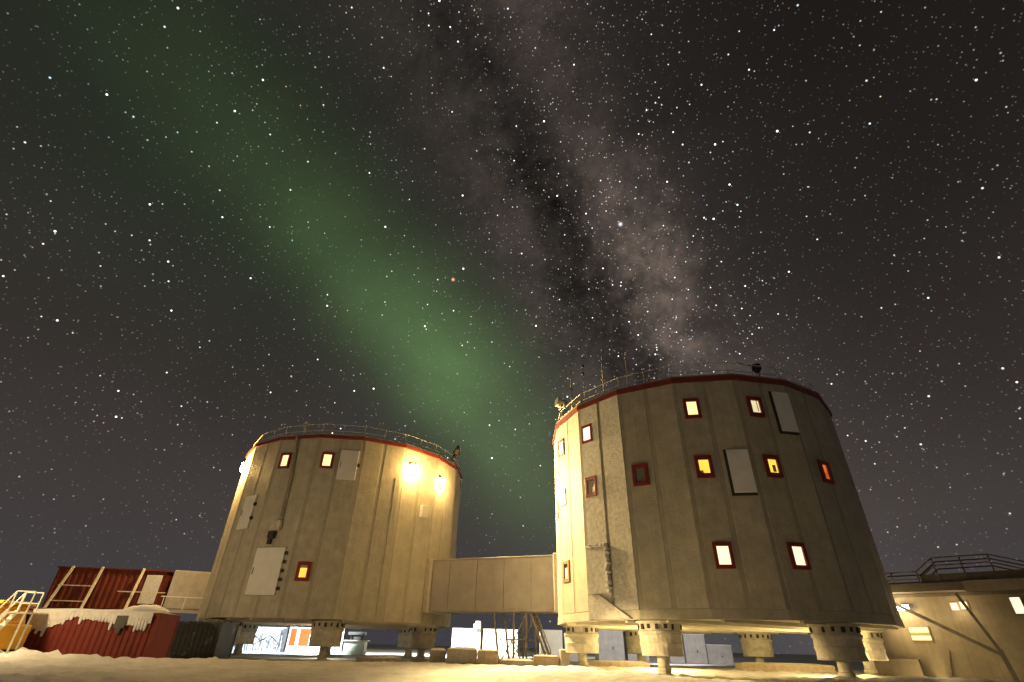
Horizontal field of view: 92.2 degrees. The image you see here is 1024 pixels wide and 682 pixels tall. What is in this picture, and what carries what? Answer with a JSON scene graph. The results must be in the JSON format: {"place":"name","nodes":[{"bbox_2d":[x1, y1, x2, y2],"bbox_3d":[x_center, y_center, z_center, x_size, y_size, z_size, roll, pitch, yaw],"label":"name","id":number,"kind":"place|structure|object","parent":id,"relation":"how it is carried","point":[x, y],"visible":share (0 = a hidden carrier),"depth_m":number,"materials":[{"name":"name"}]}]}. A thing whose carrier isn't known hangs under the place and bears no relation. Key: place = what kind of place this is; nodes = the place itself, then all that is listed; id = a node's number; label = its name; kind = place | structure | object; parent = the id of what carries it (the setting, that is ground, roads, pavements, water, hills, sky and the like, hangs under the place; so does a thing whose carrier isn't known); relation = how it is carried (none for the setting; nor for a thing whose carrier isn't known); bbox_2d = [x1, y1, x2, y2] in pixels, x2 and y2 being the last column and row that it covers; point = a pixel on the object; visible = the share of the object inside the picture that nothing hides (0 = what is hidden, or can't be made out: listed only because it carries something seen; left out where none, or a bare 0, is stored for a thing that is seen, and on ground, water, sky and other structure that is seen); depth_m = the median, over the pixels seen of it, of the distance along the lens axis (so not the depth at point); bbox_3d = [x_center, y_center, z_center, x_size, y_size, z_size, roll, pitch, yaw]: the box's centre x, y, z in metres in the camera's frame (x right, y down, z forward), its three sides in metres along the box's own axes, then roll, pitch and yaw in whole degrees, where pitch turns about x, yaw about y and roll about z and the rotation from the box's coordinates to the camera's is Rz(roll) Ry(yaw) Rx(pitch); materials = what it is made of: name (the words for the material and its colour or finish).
{"place":"outdoors","nodes":[
{"label":"outdoors","id":0,"kind":"place"},
{"bbox_2d":[0,642,1023,681],"bbox_3d":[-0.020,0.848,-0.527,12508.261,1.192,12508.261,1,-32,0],"label":"snow ground","id":1,"kind":"structure","parent":0,"point":[22,664],"depth_m":20.26,"materials":[{"name":"white snow"}]},
{"bbox_2d":[0,600,37,651],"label":"tracked vehicle","id":2,"kind":"object","parent":1,"relation":"on","point":[8,630],"visible":0.59,"depth_m":22.61,"materials":[{"name":"yellow paint"}]},
{"bbox_2d":[0,590,44,653],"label":"metal stairs","id":3,"kind":"structure","parent":1,"relation":"on","point":[9,618],"depth_m":21.44,"materials":[{"name":"white metal"}]},
{"bbox_2d":[25,608,35,623],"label":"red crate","id":4,"kind":"object","parent":1,"relation":"on","point":[28,615],"visible":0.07,"depth_m":24.41,"materials":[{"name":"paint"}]},
{"bbox_2d":[27,565,174,608],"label":"red workshop","id":5,"kind":"structure","parent":1,"relation":"on","point":[73,586],"depth_m":36.11,"materials":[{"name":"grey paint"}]},
{"bbox_2d":[137,575,162,603],"bbox_3d":[-26.755,18.372,36.425,1.100,1.900,0.058,5,-32,-6],"label":"door","id":6,"kind":"structure","parent":5,"relation":"in","point":[152,583],"depth_m":36.41,"materials":[{"name":"beige metal"}]},
{"bbox_2d":[23,608,180,658],"bbox_3d":[-21.053,15.181,25.266,6.095,2.460,2.564,5,-32,-6],"label":"red container","id":7,"kind":"object","parent":1,"relation":"on","point":[117,633],"visible":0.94,"depth_m":24.48,"materials":[{"name":"metal"}]},
{"bbox_2d":[123,605,168,611],"bbox_3d":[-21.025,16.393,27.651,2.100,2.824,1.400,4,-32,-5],"label":"snow","id":8,"kind":"structure","parent":7,"relation":"on","point":[149,608],"depth_m":27.84,"materials":[{"name":"white snow"}]},
{"bbox_2d":[161,570,210,620],"bbox_3d":[-24.079,20.817,37.554,4.800,5.650,3.015,12,-34,-17],"label":"snowy passage","id":9,"kind":"object","parent":1,"relation":"on","point":[186,591],"visible":0.41,"depth_m":37.20,"materials":[{"name":"white metal"}]},
{"bbox_2d":[167,621,239,658],"bbox_3d":[-20.492,19.250,31.584,4.300,2.150,2.400,2,-32,-1],"label":"dark container","id":10,"kind":"object","parent":1,"relation":"on","point":[199,639],"visible":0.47,"depth_m":30.81,"materials":[{"name":"metal"}]},
{"bbox_2d":[232,627,288,651],"bbox_3d":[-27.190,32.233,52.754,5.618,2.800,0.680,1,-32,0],"label":"storage container","id":11,"kind":"object","parent":1,"relation":"on","point":[269,639],"visible":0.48,"depth_m":52.84,"materials":[{"name":"white metal"}]},
{"bbox_2d":[285,627,343,653],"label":"storage container","id":12,"kind":"object","parent":1,"relation":"on","point":[298,639],"depth_m":52.22,"materials":[{"name":"white metal"}]},
{"bbox_2d":[289,628,297,644],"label":"door","id":13,"kind":"structure","parent":12,"relation":"in","point":[294,630],"depth_m":52.44,"materials":[{"name":"orange paint"}]},
{"bbox_2d":[298,629,310,645],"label":"door","id":14,"kind":"structure","parent":12,"relation":"in","point":[305,633],"depth_m":52.41,"materials":[{"name":"orange paint"}]},
{"bbox_2d":[196,424,461,661],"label":"round station tower","id":15,"kind":"structure","parent":1,"relation":"on","point":[328,539],"depth_m":34.52,"materials":[{"name":"metal"}]},
{"bbox_2d":[277,453,291,468],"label":"window","id":16,"kind":"structure","parent":15,"relation":"in","point":[285,458],"depth_m":36.17,"materials":[{"name":"beige glass"}]},
{"bbox_2d":[294,561,311,580],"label":"window","id":17,"kind":"structure","parent":15,"relation":"in","point":[303,569],"depth_m":31.86,"materials":[{"name":"red"}]},
{"bbox_2d":[303,421,309,433],"bbox_3d":[-15.788,6.815,37.629,0.367,1.420,0.367,1,-32,0],"label":"roof vent pipe","id":18,"kind":"object","parent":15,"relation":"on","point":[306,425],"visible":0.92,"depth_m":37.72,"materials":[{"name":"grey metal"}]},
{"bbox_2d":[319,452,334,468],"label":"window","id":19,"kind":"structure","parent":15,"relation":"in","point":[327,458],"depth_m":35.76,"materials":[{"name":"beige glass"}]},
{"bbox_2d":[450,445,459,464],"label":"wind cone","id":20,"kind":"object","parent":15,"relation":"on","point":[456,451],"visible":1,"depth_m":42.59,"materials":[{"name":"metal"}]},
{"bbox_2d":[342,632,369,654],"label":"storage tank","id":21,"kind":"object","parent":1,"relation":"on","point":[357,645],"visible":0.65,"depth_m":48.40,"materials":[{"name":"white metal"}]},
{"bbox_2d":[356,656,399,661],"bbox_3d":[-8.458,20.223,31.244,2.651,0.385,1.248,4,-32,-5],"label":"crate","id":22,"kind":"object","parent":1,"relation":"on","point":[376,659],"visible":0.86,"depth_m":30.77,"materials":[{"name":"brown wood"}]},
{"bbox_2d":[429,648,445,662],"bbox_3d":[-4.483,19.014,29.717,0.990,0.840,1.040,4,-32,-5],"label":"crate","id":23,"kind":"object","parent":1,"relation":"on","point":[437,655],"visible":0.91,"depth_m":29.32,"materials":[{"name":"brown wood"}]},
{"bbox_2d":[446,647,476,663],"bbox_3d":[-2.962,18.648,29.143,1.806,0.940,1.246,3,-32,-2],"label":"crate","id":24,"kind":"object","parent":1,"relation":"on","point":[463,655],"visible":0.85,"depth_m":28.66,"materials":[{"name":"brown wood"}]},
{"bbox_2d":[451,628,481,650],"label":"storage container","id":25,"kind":"object","parent":1,"relation":"on","point":[462,637],"visible":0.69,"depth_m":65.04,"materials":[{"name":"white metal"}]},
{"bbox_2d":[466,634,472,646],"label":"door","id":26,"kind":"structure","parent":25,"relation":"in","point":[469,642],"depth_m":64.83,"materials":[{"name":"white paint"}]},
{"bbox_2d":[473,621,480,646],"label":"flue pipe","id":27,"kind":"object","parent":1,"relation":"on","point":[477,624],"visible":0.84,"depth_m":64.05,"materials":[{"name":"white metal"}]},
{"bbox_2d":[476,649,498,663],"bbox_3d":[-1.411,18.613,28.943,1.240,0.854,1.151,0,-32,1],"label":"crate","id":28,"kind":"object","parent":1,"relation":"on","point":[487,656],"visible":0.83,"depth_m":28.51,"materials":[{"name":"brown wood"}]},
{"bbox_2d":[483,629,517,656],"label":"storage container","id":29,"kind":"object","parent":1,"relation":"on","point":[489,641],"visible":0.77,"depth_m":65.17,"materials":[{"name":"white metal"}]},
{"bbox_2d":[501,635,507,653],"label":"door","id":30,"kind":"structure","parent":29,"relation":"in","point":[502,636],"depth_m":64.87,"materials":[{"name":"white paint"}]},
{"bbox_2d":[500,658,534,665],"bbox_3d":[0.278,19.167,29.318,2.040,0.452,1.254,2,-32,-1],"label":"crate","id":31,"kind":"object","parent":1,"relation":"on","point":[514,661],"visible":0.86,"depth_m":28.82,"materials":[{"name":"brown wood"}]},
{"bbox_2d":[493,612,550,663],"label":"stair tower","id":32,"kind":"structure","parent":1,"relation":"on","point":[525,639],"depth_m":32.62,"materials":[{"name":"metal"}]},
{"bbox_2d":[422,553,557,614],"bbox_3d":[-1.020,17.395,34.991,10.250,3.532,3.400,-11,-34,19],"label":"link corridor","id":33,"kind":"object","parent":32,"relation":"on","point":[509,585],"visible":0.82,"depth_m":33.82,"materials":[{"name":"metal"}]},
{"bbox_2d":[533,655,559,665],"bbox_3d":[2.039,19.241,29.563,1.540,0.688,0.943,1,-32,0],"label":"crate","id":34,"kind":"object","parent":1,"relation":"on","point":[545,660],"visible":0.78,"depth_m":29.22,"materials":[{"name":"brown wood"}]},
{"bbox_2d":[539,630,562,655],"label":"louvred cabinet","id":35,"kind":"object","parent":1,"relation":"on","point":[554,638],"visible":0.47,"depth_m":49.51,"materials":[{"name":"white metal"}]},
{"bbox_2d":[559,649,570,665],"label":"crate","id":36,"kind":"object","parent":1,"relation":"on","point":[564,658],"visible":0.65,"depth_m":29.18,"materials":[{"name":"beige wood"}]},
{"bbox_2d":[564,636,577,659],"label":"storage container","id":37,"kind":"object","parent":1,"relation":"on","point":[574,656],"visible":0.12,"depth_m":50.22,"materials":[{"name":"grey metal"}]},
{"bbox_2d":[595,630,624,659],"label":"storage container","id":38,"kind":"object","parent":1,"relation":"on","point":[611,645],"visible":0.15,"depth_m":50.72,"materials":[{"name":"grey metal"}]},
{"bbox_2d":[611,636,620,658],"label":"door","id":39,"kind":"structure","parent":38,"relation":"in","point":[615,640],"depth_m":50.59,"materials":[{"name":"grey paint"}]},
{"bbox_2d":[587,660,649,667],"bbox_3d":[6.641,20.386,30.995,3.914,0.491,1.259,0,-32,2],"label":"crate","id":40,"kind":"object","parent":1,"relation":"on","point":[609,663],"visible":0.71,"depth_m":30.53,"materials":[{"name":"brown wood"}]},
{"bbox_2d":[623,632,649,661],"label":"storage container","id":41,"kind":"object","parent":1,"relation":"on","point":[630,657],"visible":0.02,"depth_m":50.70,"materials":[{"name":"white metal"}]},
{"bbox_2d":[669,636,684,662],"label":"storage container","id":42,"kind":"object","parent":1,"relation":"on","point":[676,659],"visible":0.17,"depth_m":50.14,"materials":[{"name":"grey metal"}]},
{"bbox_2d":[682,634,707,663],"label":"storage container","id":43,"kind":"object","parent":1,"relation":"on","point":[694,648],"visible":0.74,"depth_m":50.83,"materials":[{"name":"white metal"}]},
{"bbox_2d":[695,640,704,660],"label":"door","id":44,"kind":"structure","parent":43,"relation":"in","point":[698,643],"depth_m":50.72,"materials":[{"name":"grey paint"}]},
{"bbox_2d":[705,644,733,663],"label":"storage container","id":45,"kind":"object","parent":1,"relation":"on","point":[719,654],"visible":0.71,"depth_m":51.02,"materials":[{"name":"white metal"}]},
{"bbox_2d":[720,649,730,661],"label":"door","id":46,"kind":"structure","parent":45,"relation":"in","point":[725,656],"depth_m":50.94,"materials":[{"name":"grey paint"}]},
{"bbox_2d":[552,362,904,678],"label":"round station tower","id":47,"kind":"structure","parent":1,"relation":"on","point":[728,502],"depth_m":25.18,"materials":[{"name":"metal"}]},
{"bbox_2d":[557,500,558,520],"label":"window","id":48,"kind":"structure","parent":47,"relation":"in","point":[557,500],"depth_m":31.88,"materials":[{"name":"beige glass"}]},
{"bbox_2d":[555,397,566,417],"bbox_3d":[3.463,4.960,34.578,0.827,2.130,0.850,12,-34,-17],"label":"roof spotlight","id":49,"kind":"object","parent":47,"relation":"on","point":[561,403],"visible":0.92,"depth_m":34.64,"materials":[{"name":"grey paint"}]},
{"bbox_2d":[558,438,564,458],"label":"window","id":50,"kind":"structure","parent":47,"relation":"in","point":[561,452],"depth_m":32.61,"materials":[{"name":"beige glass"}]},
{"bbox_2d":[559,488,565,506],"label":"window","id":51,"kind":"structure","parent":47,"relation":"in","point":[562,493],"depth_m":30.94,"materials":[{"name":"white glass"}]},
{"bbox_2d":[562,560,569,582],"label":"window","id":52,"kind":"structure","parent":47,"relation":"in","point":[565,564],"depth_m":28.55,"materials":[{"name":"orange glass"}]},
{"bbox_2d":[569,365,572,409],"bbox_3d":[4.160,3.384,34.584,0.360,4.840,0.360,1,-32,0],"label":"antenna mast","id":53,"kind":"object","parent":47,"relation":"on","point":[571,389],"visible":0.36,"depth_m":34.53,"materials":[{"name":"grey metal"}]},
{"bbox_2d":[581,365,584,401],"bbox_3d":[4.806,3.125,32.894,0.360,3.520,0.360,1,-32,0],"label":"antenna mast","id":54,"kind":"object","parent":47,"relation":"on","point":[582,373],"visible":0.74,"depth_m":33.31,"materials":[{"name":"grey metal"}]},
{"bbox_2d":[581,423,591,443],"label":"window","id":55,"kind":"structure","parent":47,"relation":"in","point":[588,425],"depth_m":30.06,"materials":[{"name":"beige glass"}]},
{"bbox_2d":[585,475,596,497],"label":"window","id":56,"kind":"structure","parent":47,"relation":"in","point":[594,488],"depth_m":28.30,"materials":[{"name":"red glass"}]},
{"bbox_2d":[601,358,604,393],"bbox_3d":[5.844,2.386,31.591,0.360,3.440,0.360,1,-32,0],"label":"antenna mast","id":57,"kind":"object","parent":47,"relation":"on","point":[603,379],"visible":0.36,"depth_m":31.55,"materials":[{"name":"grey metal"}]},
{"bbox_2d":[624,352,628,385],"bbox_3d":[7.105,1.974,30.453,0.360,2.990,0.360,1,-32,0],"label":"antenna mast","id":58,"kind":"object","parent":47,"relation":"on","point":[626,372],"visible":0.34,"depth_m":30.39,"materials":[{"name":"grey metal"}]},
{"bbox_2d":[631,463,649,486],"bbox_3d":[6.865,7.144,26.304,0.860,1.150,0.150,-16,-36,26],"label":"window","id":59,"kind":"structure","parent":47,"relation":"in","point":[640,474],"depth_m":26.28,"materials":[{"name":"red glass"}]},
{"bbox_2d":[682,398,701,418],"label":"window","id":60,"kind":"structure","parent":47,"relation":"in","point":[692,410],"depth_m":26.86,"materials":[{"name":"red"}]},
{"bbox_2d":[694,455,714,477],"bbox_3d":[9.824,6.412,25.165,0.840,1.150,0.150,-4,-32,9],"label":"window","id":61,"kind":"structure","parent":47,"relation":"in","point":[703,463],"depth_m":25.14,"materials":[{"name":"beige glass"}]},
{"bbox_2d":[712,542,735,568],"bbox_3d":[9.856,9.976,22.922,0.840,1.150,0.150,-4,-32,9],"label":"window","id":62,"kind":"structure","parent":47,"relation":"in","point":[723,552],"depth_m":22.90,"materials":[{"name":"beige glass"}]},
{"bbox_2d":[736,362,761,375],"bbox_3d":[13.900,1.965,28.641,1.681,1.386,0.634,2,-32,-1],"label":"weather instrument","id":63,"kind":"object","parent":47,"relation":"on","point":[756,369],"visible":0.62,"depth_m":28.77,"materials":[{"name":"metal"}]},
{"bbox_2d":[746,396,765,417],"bbox_3d":[13.192,3.555,26.672,0.840,1.150,0.150,6,-32,-8],"label":"window","id":64,"kind":"structure","parent":47,"relation":"in","point":[755,406],"depth_m":26.65,"materials":[{"name":"red"}]},
{"bbox_2d":[762,454,783,477],"bbox_3d":[13.223,6.341,24.958,0.840,1.150,0.150,6,-32,-8],"label":"window","id":65,"kind":"structure","parent":47,"relation":"in","point":[772,464],"depth_m":24.93,"materials":[{"name":"red"}]},
{"bbox_2d":[786,542,810,569],"bbox_3d":[13.236,9.926,22.748,0.860,1.150,0.150,6,-32,-8],"label":"window","id":66,"kind":"structure","parent":47,"relation":"in","point":[797,551],"depth_m":22.73,"materials":[{"name":"beige glass"}]},
{"bbox_2d":[816,460,834,483],"bbox_3d":[16.465,6.876,25.845,0.880,1.150,0.150,18,-36,-25],"label":"window","id":67,"kind":"structure","parent":47,"relation":"in","point":[824,468],"depth_m":25.80,"materials":[{"name":"red"}]},
{"bbox_2d":[734,662,836,673],"bbox_3d":[16.919,20.316,30.634,5.630,0.513,1.454,0,-32,3],"label":"crate","id":68,"kind":"object","parent":1,"relation":"on","point":[770,667],"visible":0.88,"depth_m":30.06,"materials":[{"name":"brown wood"}]},
{"bbox_2d":[874,590,1023,680],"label":"lit annex","id":69,"kind":"object","parent":1,"relation":"on","point":[918,646],"visible":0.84,"depth_m":26.39,"materials":[{"name":"beige metal"}]},
{"bbox_2d":[907,626,933,641],"bbox_3d":[22.673,16.264,27.364,0.980,0.740,0.058,-25,-40,35],"label":"window","id":70,"kind":"structure","parent":69,"relation":"in","point":[917,633],"depth_m":27.36,"materials":[{"name":"beige glass"}]},
{"bbox_2d":[948,602,960,610],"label":"window","id":71,"kind":"structure","parent":69,"relation":"in","point":[954,606],"depth_m":26.90,"materials":[{"name":"beige glass"}]},
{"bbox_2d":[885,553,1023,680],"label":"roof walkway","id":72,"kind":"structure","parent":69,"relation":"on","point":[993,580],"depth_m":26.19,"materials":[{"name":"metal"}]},
{"bbox_2d":[957,600,970,609],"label":"window","id":73,"kind":"structure","parent":69,"relation":"in","point":[961,606],"depth_m":26.68,"materials":[{"name":"beige glass"}]},
{"bbox_2d":[1007,596,1023,614],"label":"window","id":74,"kind":"structure","parent":69,"relation":"in","point":[1016,602],"depth_m":25.42,"materials":[{"name":"beige glass"}]},
{"bbox_2d":[0,0,1023,654],"label":"sky","id":75,"kind":"structure","parent":0,"point":[225,225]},
{"bbox_2d":[573,400,582,407],"bbox_3d":[4.444,4.480,32.670,0.600,0.950,0.700,-16,-36,25],"label":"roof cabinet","id":76,"kind":"object","parent":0,"point":[575,402],"visible":0.14,"depth_m":32.57,"materials":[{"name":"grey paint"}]}
]}

